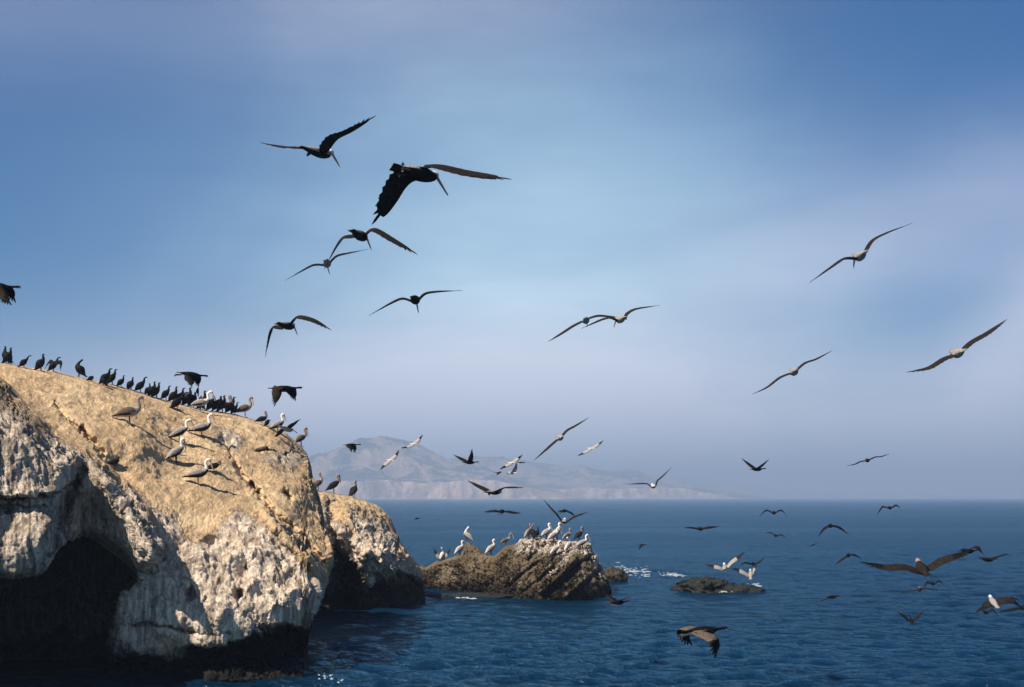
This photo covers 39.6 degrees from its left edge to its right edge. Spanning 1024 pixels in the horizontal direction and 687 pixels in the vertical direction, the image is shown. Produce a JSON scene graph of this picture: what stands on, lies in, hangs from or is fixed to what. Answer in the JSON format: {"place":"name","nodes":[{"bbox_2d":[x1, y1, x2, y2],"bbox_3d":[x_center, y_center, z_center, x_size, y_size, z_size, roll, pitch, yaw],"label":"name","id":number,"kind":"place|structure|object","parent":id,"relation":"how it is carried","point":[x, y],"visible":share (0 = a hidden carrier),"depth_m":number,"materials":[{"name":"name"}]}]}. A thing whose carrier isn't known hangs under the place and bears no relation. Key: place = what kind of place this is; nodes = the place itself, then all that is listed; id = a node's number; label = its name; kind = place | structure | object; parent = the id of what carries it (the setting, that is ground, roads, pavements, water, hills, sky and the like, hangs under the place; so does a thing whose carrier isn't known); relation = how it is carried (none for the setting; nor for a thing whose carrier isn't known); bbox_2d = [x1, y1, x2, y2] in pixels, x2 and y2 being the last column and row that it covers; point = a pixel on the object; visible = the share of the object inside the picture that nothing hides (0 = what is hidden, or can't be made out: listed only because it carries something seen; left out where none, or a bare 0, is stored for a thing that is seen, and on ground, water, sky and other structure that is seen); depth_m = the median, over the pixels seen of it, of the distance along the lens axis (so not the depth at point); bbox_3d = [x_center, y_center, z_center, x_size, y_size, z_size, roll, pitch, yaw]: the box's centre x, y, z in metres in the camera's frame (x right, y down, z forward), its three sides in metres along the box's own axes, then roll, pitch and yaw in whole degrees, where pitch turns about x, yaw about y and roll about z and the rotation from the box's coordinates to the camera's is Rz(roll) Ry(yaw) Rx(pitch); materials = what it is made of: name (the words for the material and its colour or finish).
{"place":"outdoors","nodes":[
{"label":"outdoors","id":0,"kind":"place"},
{"bbox_2d":[0,283,20,305],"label":"cormorant","id":1,"kind":"object","parent":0,"point":[7,293],"visible":1,"depth_m":28.62,"materials":[{"name":"black"}]},
{"bbox_2d":[174,372,207,386],"bbox_3d":[-9.227,1.055,40.817,0.660,0.492,0.822,-4,-7,31],"label":"cormorant","id":2,"kind":"object","parent":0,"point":[191,378],"visible":1,"depth_m":40.73,"materials":[{"name":"black"}]},
{"bbox_2d":[0,362,425,682],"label":"sea cliff","id":3,"kind":"structure","parent":0,"point":[147,557],"depth_m":50.72,"materials":[{"name":"stone"}]},
{"bbox_2d":[1,348,11,363],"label":"cormorant","id":4,"kind":"object","parent":3,"relation":"on","point":[8,355],"visible":0.98,"depth_m":56.38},
{"bbox_2d":[2,346,12,363],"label":"cormorant","id":5,"kind":"object","parent":3,"relation":"on","point":[7,360],"visible":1,"depth_m":56.49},
{"bbox_2d":[17,355,31,366],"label":"cormorant","id":6,"kind":"object","parent":3,"relation":"on","point":[23,362],"visible":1,"depth_m":55.62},
{"bbox_2d":[34,354,44,371],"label":"cormorant","id":7,"kind":"object","parent":3,"relation":"on","point":[40,363],"visible":0.99,"depth_m":55.73,"materials":[{"name":"black"}]},
{"bbox_2d":[44,357,61,371],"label":"cormorant","id":8,"kind":"object","parent":3,"relation":"on","point":[52,364],"visible":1,"depth_m":56.82,"materials":[{"name":"black"}]},
{"bbox_2d":[75,359,87,376],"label":"cormorant","id":9,"kind":"object","parent":3,"relation":"on","point":[79,369],"visible":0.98,"depth_m":57.89,"materials":[{"name":"black"}]},
{"bbox_2d":[99,368,112,385],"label":"cormorant","id":10,"kind":"object","parent":3,"relation":"on","point":[107,376],"visible":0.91,"depth_m":58.04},
{"bbox_2d":[107,369,117,385],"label":"cormorant","id":11,"kind":"object","parent":3,"relation":"on","point":[112,377],"visible":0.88,"depth_m":59.29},
{"bbox_2d":[107,456,119,470],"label":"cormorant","id":12,"kind":"object","parent":3,"relation":"on","point":[114,461],"visible":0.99,"depth_m":50.18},
{"bbox_2d":[116,375,125,387],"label":"cormorant","id":13,"kind":"object","parent":3,"relation":"on","point":[120,382],"visible":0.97,"depth_m":59.74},
{"bbox_2d":[112,395,144,425],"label":"pelican","id":14,"kind":"object","parent":3,"relation":"on","point":[129,412],"visible":1,"depth_m":53.45,"materials":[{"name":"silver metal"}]},
{"bbox_2d":[126,377,133,389],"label":"cormorant","id":15,"kind":"object","parent":3,"relation":"on","point":[130,384],"visible":0.94,"depth_m":60.25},
{"bbox_2d":[134,377,146,392],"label":"cormorant","id":16,"kind":"object","parent":3,"relation":"on","point":[139,386],"visible":0.97,"depth_m":60.74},
{"bbox_2d":[147,381,155,397],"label":"cormorant","id":17,"kind":"object","parent":3,"relation":"on","point":[151,389],"visible":0.95,"depth_m":61.27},
{"bbox_2d":[151,382,159,397],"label":"cormorant","id":18,"kind":"object","parent":3,"relation":"on","point":[156,392],"visible":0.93,"depth_m":61.61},
{"bbox_2d":[160,386,170,400],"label":"cormorant","id":19,"kind":"object","parent":3,"relation":"on","point":[165,394],"visible":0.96,"depth_m":62.24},
{"bbox_2d":[168,386,177,400],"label":"cormorant","id":20,"kind":"object","parent":3,"relation":"on","point":[172,395],"visible":0.88,"depth_m":62.34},
{"bbox_2d":[165,438,185,463],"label":"pelican","id":21,"kind":"object","parent":3,"relation":"on","point":[175,452],"visible":1,"depth_m":53.59,"materials":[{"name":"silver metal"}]},
{"bbox_2d":[170,392,189,410],"bbox_3d":[-14.029,2.442,59.898,0.861,0.822,0.420,2,-6,-17],"label":"cormorant","id":22,"kind":"object","parent":3,"relation":"on","point":[176,402],"visible":0.99,"depth_m":59.73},
{"bbox_2d":[169,419,193,442],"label":"pelican","id":23,"kind":"object","parent":3,"relation":"on","point":[180,431],"visible":0.98,"depth_m":55.75,"materials":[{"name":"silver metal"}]},
{"bbox_2d":[181,387,191,406],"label":"cormorant","id":24,"kind":"object","parent":3,"relation":"on","point":[187,398],"visible":0.88,"depth_m":62.90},
{"bbox_2d":[189,388,198,407],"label":"cormorant","id":25,"kind":"object","parent":3,"relation":"on","point":[194,397],"visible":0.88,"depth_m":63.17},
{"bbox_2d":[182,458,213,483],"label":"pelican","id":26,"kind":"object","parent":3,"relation":"on","point":[196,473],"visible":1,"depth_m":52.21,"materials":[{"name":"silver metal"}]},
{"bbox_2d":[187,390,214,411],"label":"pelican","id":27,"kind":"object","parent":3,"relation":"on","point":[200,402],"visible":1,"depth_m":62.15,"materials":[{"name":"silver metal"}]},
{"bbox_2d":[187,413,215,437],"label":"pelican","id":28,"kind":"object","parent":3,"relation":"on","point":[201,427],"visible":0.98,"depth_m":57.48,"materials":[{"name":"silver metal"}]},
{"bbox_2d":[206,396,215,411],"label":"cormorant","id":29,"kind":"object","parent":3,"relation":"on","point":[211,403],"visible":0.81,"depth_m":63.70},
{"bbox_2d":[208,460,221,474],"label":"pelican","id":30,"kind":"object","parent":3,"relation":"on","point":[216,465],"visible":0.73,"depth_m":53.94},
{"bbox_2d":[211,396,222,411],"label":"cormorant","id":31,"kind":"object","parent":3,"relation":"on","point":[218,404],"visible":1,"depth_m":64.03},
{"bbox_2d":[216,395,225,412],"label":"cormorant","id":32,"kind":"object","parent":3,"relation":"on","point":[223,403],"visible":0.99,"depth_m":64.30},
{"bbox_2d":[223,395,232,412],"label":"pelican","id":33,"kind":"object","parent":3,"relation":"on","point":[227,404],"visible":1,"depth_m":64.40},
{"bbox_2d":[226,397,235,411],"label":"cormorant","id":34,"kind":"object","parent":3,"relation":"on","point":[231,407],"visible":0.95,"depth_m":64.78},
{"bbox_2d":[230,402,238,414],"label":"cormorant","id":35,"kind":"object","parent":3,"relation":"on","point":[233,409],"visible":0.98,"depth_m":64.83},
{"bbox_2d":[234,396,253,417],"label":"pelican","id":36,"kind":"object","parent":3,"relation":"on","point":[244,408],"visible":1,"depth_m":65.11,"materials":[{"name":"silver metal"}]},
{"bbox_2d":[254,411,267,425],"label":"pelican","id":37,"kind":"object","parent":3,"relation":"on","point":[261,418],"visible":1,"depth_m":64.04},
{"bbox_2d":[268,413,286,431],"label":"pelican","id":38,"kind":"object","parent":3,"relation":"on","point":[276,424],"visible":0.87,"depth_m":63.77,"materials":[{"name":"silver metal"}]},
{"bbox_2d":[274,419,300,436],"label":"pelican","id":39,"kind":"object","parent":3,"relation":"on","point":[289,428],"visible":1,"depth_m":63.09,"materials":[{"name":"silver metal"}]},
{"bbox_2d":[295,427,307,446],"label":"pelican","id":40,"kind":"object","parent":3,"relation":"on","point":[300,438],"visible":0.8,"depth_m":67.51,"materials":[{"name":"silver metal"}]},
{"bbox_2d":[315,472,322,491],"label":"pelican","id":41,"kind":"object","parent":3,"relation":"on","point":[318,482],"visible":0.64,"depth_m":83.65,"materials":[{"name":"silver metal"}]},
{"bbox_2d":[324,474,340,493],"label":"pelican","id":42,"kind":"object","parent":3,"relation":"on","point":[333,485],"visible":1,"depth_m":83.56,"materials":[{"name":"grey"}]},
{"bbox_2d":[348,480,357,497],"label":"pelican","id":43,"kind":"object","parent":3,"relation":"on","point":[353,490],"visible":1,"depth_m":84.15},
{"bbox_2d":[268,385,301,405],"bbox_3d":[-5.915,1.384,36.979,0.876,0.582,0.370,5,-8,-36],"label":"cormorant","id":44,"kind":"object","parent":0,"point":[276,391],"visible":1,"depth_m":36.89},
{"bbox_2d":[265,315,330,355],"bbox_3d":[-5.894,-0.209,38.898,1.456,1.156,1.229,5,-8,-41],"label":"pelican","id":45,"kind":"object","parent":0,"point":[285,325],"visible":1,"depth_m":38.90,"materials":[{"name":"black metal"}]},
{"bbox_2d":[263,116,374,166],"bbox_3d":[-4.098,-4.328,30.027,2.345,0.986,0.877,2,-6,-16],"label":"pelican","id":46,"kind":"object","parent":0,"point":[323,150],"visible":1,"depth_m":29.96,"materials":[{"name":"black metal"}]},
{"bbox_2d":[286,249,366,279],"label":"pelican","id":47,"kind":"object","parent":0,"point":[325,262],"visible":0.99,"depth_m":39.07,"materials":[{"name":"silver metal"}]},
{"bbox_2d":[345,443,360,452],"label":"cormorant","id":48,"kind":"object","parent":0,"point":[351,446],"visible":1,"depth_m":68.78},
{"bbox_2d":[324,228,417,268],"bbox_3d":[-2.897,-1.950,29.196,1.511,0.880,1.187,5,-8,-38],"label":"pelican","id":49,"kind":"object","parent":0,"point":[359,235],"visible":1,"depth_m":29.15,"materials":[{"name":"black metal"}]},
{"bbox_2d":[380,450,398,469],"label":"gull","id":50,"kind":"object","parent":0,"point":[388,461],"visible":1,"depth_m":79.05,"materials":[{"name":"white"}]},
{"bbox_2d":[401,436,421,448],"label":"gull","id":51,"kind":"object","parent":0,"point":[418,440],"visible":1,"depth_m":83.40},
{"bbox_2d":[370,290,462,314],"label":"pelican","id":52,"kind":"object","parent":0,"point":[414,299],"visible":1,"depth_m":34.75,"materials":[{"name":"black"}]},
{"bbox_2d":[372,162,510,223],"bbox_3d":[-1.106,-2.207,21.613,2.135,1.017,0.819,2,-6,-14],"label":"pelican","id":53,"kind":"object","parent":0,"point":[402,176],"visible":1,"depth_m":21.35,"materials":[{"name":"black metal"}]},
{"bbox_2d":[309,436,582,498],"bbox_3d":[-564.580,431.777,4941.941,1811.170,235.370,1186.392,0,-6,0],"label":"hills","id":54,"kind":"structure","parent":0,"point":[418,471],"depth_m":4583.65,"materials":[{"name":"stone"}]},
{"bbox_2d":[454,450,477,463],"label":"cormorant","id":55,"kind":"object","parent":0,"point":[470,460],"visible":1,"depth_m":68.69,"materials":[{"name":"black"}]},
{"bbox_2d":[467,480,523,494],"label":"pelican","id":56,"kind":"object","parent":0,"point":[492,492],"visible":1,"depth_m":58.40,"materials":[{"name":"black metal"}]},
{"bbox_2d":[485,509,519,514],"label":"cormorant","id":57,"kind":"object","parent":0,"point":[501,511],"visible":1,"depth_m":54.28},
{"bbox_2d":[500,455,521,469],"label":"gull","id":58,"kind":"object","parent":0,"point":[516,460],"visible":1,"depth_m":79.10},
{"bbox_2d":[0,498,1023,686],"bbox_3d":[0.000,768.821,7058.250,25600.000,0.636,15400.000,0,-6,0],"label":"water","id":59,"kind":"structure","parent":0,"point":[784,630],"depth_m":73.55,"materials":[{"name":"liquid"}]},
{"bbox_2d":[425,592,515,598],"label":"foam","id":60,"kind":"object","parent":59,"relation":"on","point":[483,594],"visible":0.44,"depth_m":85.42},
{"bbox_2d":[419,537,611,600],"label":"rock islet","id":61,"kind":"object","parent":59,"relation":"in","point":[527,568],"visible":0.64,"depth_m":87.75,"materials":[{"name":"stone"}]},
{"bbox_2d":[434,547,450,559],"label":"pelican","id":62,"kind":"object","parent":61,"relation":"on","point":[441,555],"visible":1,"depth_m":96.02,"materials":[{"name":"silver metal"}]},
{"bbox_2d":[453,540,464,554],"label":"pelican","id":63,"kind":"object","parent":61,"relation":"on","point":[458,548],"visible":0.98,"depth_m":94.23,"materials":[{"name":"silver metal"}]},
{"bbox_2d":[464,527,473,541],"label":"pelican","id":64,"kind":"object","parent":61,"relation":"on","point":[467,535],"visible":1,"depth_m":94.82,"materials":[{"name":"silver metal"}]},
{"bbox_2d":[484,539,495,554],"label":"pelican","id":65,"kind":"object","parent":61,"relation":"on","point":[489,548],"visible":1,"depth_m":92.29,"materials":[{"name":"silver metal"}]},
{"bbox_2d":[500,533,513,543],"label":"pelican","id":66,"kind":"object","parent":61,"relation":"on","point":[505,540],"visible":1,"depth_m":91.82,"materials":[{"name":"silver metal"}]},
{"bbox_2d":[523,523,530,538],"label":"pelican","id":67,"kind":"object","parent":61,"relation":"on","point":[526,533],"visible":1,"depth_m":90.85,"materials":[{"name":"silver metal"}]},
{"bbox_2d":[529,523,537,538],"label":"pelican","id":68,"kind":"object","parent":61,"relation":"on","point":[532,532],"visible":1,"depth_m":90.44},
{"bbox_2d":[539,523,552,538],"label":"pelican","id":69,"kind":"object","parent":61,"relation":"on","point":[546,531],"visible":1,"depth_m":91.00,"materials":[{"name":"silver metal"}]},
{"bbox_2d":[547,526,561,539],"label":"pelican","id":70,"kind":"object","parent":61,"relation":"on","point":[552,534],"visible":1,"depth_m":90.16,"materials":[{"name":"silver metal"}]},
{"bbox_2d":[549,540,562,553],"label":"pelican","id":71,"kind":"object","parent":61,"relation":"on","point":[554,549],"visible":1,"depth_m":86.92,"materials":[{"name":"silver metal"}]},
{"bbox_2d":[563,537,571,549],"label":"pelican","id":72,"kind":"object","parent":61,"relation":"on","point":[568,545],"visible":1,"depth_m":87.31,"materials":[{"name":"silver metal"}]},
{"bbox_2d":[573,526,584,538],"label":"pelican","id":73,"kind":"object","parent":61,"relation":"on","point":[578,534],"visible":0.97,"depth_m":91.12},
{"bbox_2d":[575,534,589,549],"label":"pelican","id":74,"kind":"object","parent":61,"relation":"on","point":[582,542],"visible":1,"depth_m":87.94,"materials":[{"name":"silver metal"}]},
{"bbox_2d":[603,566,627,581],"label":"sea rock","id":75,"kind":"object","parent":59,"relation":"in","point":[613,573],"visible":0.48,"depth_m":101.66,"materials":[{"name":"stone"}]},
{"bbox_2d":[616,565,650,576],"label":"sea foam","id":76,"kind":"object","parent":59,"relation":"on","point":[635,571],"visible":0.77,"depth_m":114.27,"materials":[{"name":"white"}]},
{"bbox_2d":[670,576,736,592],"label":"sea rock","id":77,"kind":"object","parent":59,"relation":"in","point":[707,584],"visible":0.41,"depth_m":90.94,"materials":[{"name":"stone"}]},
{"bbox_2d":[712,582,766,592],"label":"sea rock","id":78,"kind":"object","parent":59,"relation":"in","point":[742,587],"visible":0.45,"depth_m":90.43,"materials":[{"name":"stone"}]},
{"bbox_2d":[507,463,516,474],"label":"gull","id":79,"kind":"object","parent":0,"point":[513,471],"visible":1,"depth_m":79.12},
{"bbox_2d":[0,0,1023,496],"label":"sky","id":80,"kind":"structure","parent":0,"point":[704,162],"materials":[{"name":"blue"}]},
{"bbox_2d":[536,418,587,458],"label":"pelican","id":81,"kind":"object","parent":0,"point":[560,437],"visible":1,"depth_m":49.40,"materials":[{"name":"silver metal"}]},
{"bbox_2d":[543,499,586,523],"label":"pelican","id":82,"kind":"object","parent":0,"point":[564,521],"visible":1,"depth_m":62.92,"materials":[{"name":"silver metal"}]},
{"bbox_2d":[548,315,614,341],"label":"pelican","id":83,"kind":"object","parent":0,"point":[585,320],"visible":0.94,"depth_m":44.29,"materials":[{"name":"silver metal"}]},
{"bbox_2d":[578,440,603,455],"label":"gull","id":84,"kind":"object","parent":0,"point":[591,448],"visible":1,"depth_m":87.91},
{"bbox_2d":[449,456,780,498],"bbox_3d":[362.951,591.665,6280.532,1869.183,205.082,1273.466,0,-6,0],"label":"hills","id":85,"kind":"structure","parent":0,"point":[580,481],"depth_m":5951.29,"materials":[{"name":"stone"}]},
{"bbox_2d":[603,593,635,606],"bbox_3d":[3.809,9.088,50.482,1.195,0.478,0.608,-1,-6,6],"label":"cormorant","id":86,"kind":"object","parent":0,"point":[615,601],"visible":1,"depth_m":50.46,"materials":[{"name":"black"}]},
{"bbox_2d":[581,305,658,328],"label":"pelican","id":87,"kind":"object","parent":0,"point":[619,319],"visible":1,"depth_m":41.98,"materials":[{"name":"silver metal"}]},
{"bbox_2d":[633,468,670,488],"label":"pelican","id":88,"kind":"object","parent":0,"point":[653,486],"visible":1,"depth_m":68.57,"materials":[{"name":"silver metal"}]},
{"bbox_2d":[685,526,717,530],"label":"cormorant","id":89,"kind":"object","parent":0,"point":[701,528],"visible":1,"depth_m":60.49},
{"bbox_2d":[676,626,727,658],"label":"pelican","id":90,"kind":"object","parent":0,"point":[706,634],"visible":1,"depth_m":25.48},
{"bbox_2d":[705,551,745,571],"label":"pelican","id":91,"kind":"object","parent":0,"point":[730,563],"visible":1,"depth_m":71.29,"materials":[{"name":"silver metal"}]},
{"bbox_2d":[732,564,756,579],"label":"pelican","id":92,"kind":"object","parent":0,"point":[750,574],"visible":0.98,"depth_m":71.25,"materials":[{"name":"silver metal"}]},
{"bbox_2d":[740,556,764,565],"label":"cormorant","id":93,"kind":"object","parent":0,"point":[752,563],"visible":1,"depth_m":65.36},
{"bbox_2d":[743,459,768,470],"bbox_3d":[10.815,5.383,63.241,1.114,0.586,0.706,0,-6,0],"label":"cormorant","id":94,"kind":"object","parent":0,"point":[759,468],"visible":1,"depth_m":63.21,"materials":[{"name":"black"}]},
{"bbox_2d":[753,351,830,393],"bbox_3d":[7.843,0.804,39.772,1.954,1.251,1.224,4,-7,-32],"label":"pelican","id":95,"kind":"object","parent":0,"point":[793,371],"visible":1,"depth_m":39.69,"materials":[{"name":"silver metal"}]},
{"bbox_2d":[815,595,839,602],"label":"cormorant","id":96,"kind":"object","parent":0,"point":[832,596],"visible":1,"depth_m":68.05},
{"bbox_2d":[818,524,847,536],"bbox_3d":[12.250,7.124,54.251,0.872,0.506,0.770,5,-8,-41],"label":"cormorant","id":97,"kind":"object","parent":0,"point":[830,526],"visible":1,"depth_m":54.22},
{"bbox_2d":[651,475,1023,497],"bbox_3d":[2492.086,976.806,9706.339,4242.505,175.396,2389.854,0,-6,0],"label":"hills","id":98,"kind":"structure","parent":0,"point":[753,490],"depth_m":9178.20,"materials":[{"name":"stone"}]},
{"bbox_2d":[835,553,860,564],"bbox_3d":[14.280,9.163,60.383,0.981,0.502,0.637,4,-7,-32],"label":"cormorant","id":99,"kind":"object","parent":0,"point":[847,555],"visible":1,"depth_m":60.34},
{"bbox_2d":[809,223,911,282],"bbox_3d":[7.879,-2.048,32.105,1.999,1.371,1.262,4,-7,-32],"label":"pelican","id":100,"kind":"object","parent":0,"point":[859,256],"visible":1,"depth_m":32.03,"materials":[{"name":"silver metal"}]},
{"bbox_2d":[847,454,888,465],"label":"pelican","id":101,"kind":"object","parent":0,"point":[866,460],"visible":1,"depth_m":75.24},
{"bbox_2d":[896,611,922,624],"bbox_3d":[17.516,12.059,62.526,0.989,0.595,0.693,4,-7,-34],"label":"cormorant","id":102,"kind":"object","parent":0,"point":[911,620],"visible":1,"depth_m":62.51,"materials":[{"name":"black"}]},
{"bbox_2d":[861,550,972,576],"bbox_3d":[8.259,4.476,29.027,2.025,0.499,1.205,4,-7,-30],"label":"pelican","id":103,"kind":"object","parent":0,"point":[921,568],"visible":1,"depth_m":28.98,"materials":[{"name":"brown"}]},
{"bbox_2d":[899,587,934,593],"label":"pelican","id":104,"kind":"object","parent":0,"point":[919,589],"visible":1,"depth_m":74.50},
{"bbox_2d":[924,580,944,587],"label":"cormorant","id":105,"kind":"object","parent":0,"point":[932,583],"visible":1,"depth_m":65.27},
{"bbox_2d":[906,319,1006,372],"bbox_3d":[9.973,0.051,31.875,1.945,1.206,1.258,4,-7,-32],"label":"pelican","id":106,"kind":"object","parent":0,"point":[957,353],"visible":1,"depth_m":31.80,"materials":[{"name":"silver metal"}]},
{"bbox_2d":[957,546,983,554],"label":"cormorant","id":107,"kind":"object","parent":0,"point":[977,548],"visible":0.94,"depth_m":52.25,"materials":[{"name":"black"}]},
{"bbox_2d":[975,608,998,616],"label":"cormorant","id":108,"kind":"object","parent":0,"point":[985,611],"visible":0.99,"depth_m":60.11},
{"bbox_2d":[978,553,1008,561],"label":"cormorant","id":109,"kind":"object","parent":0,"point":[989,559],"visible":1,"depth_m":55.95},
{"bbox_2d":[980,595,1023,609],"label":"pelican","id":110,"kind":"object","parent":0,"point":[992,602],"visible":1,"depth_m":50.43,"materials":[{"name":"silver metal"}]},
{"bbox_2d":[999,606,1023,611],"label":"cormorant","id":111,"kind":"object","parent":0,"point":[1012,609],"visible":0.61,"depth_m":55.83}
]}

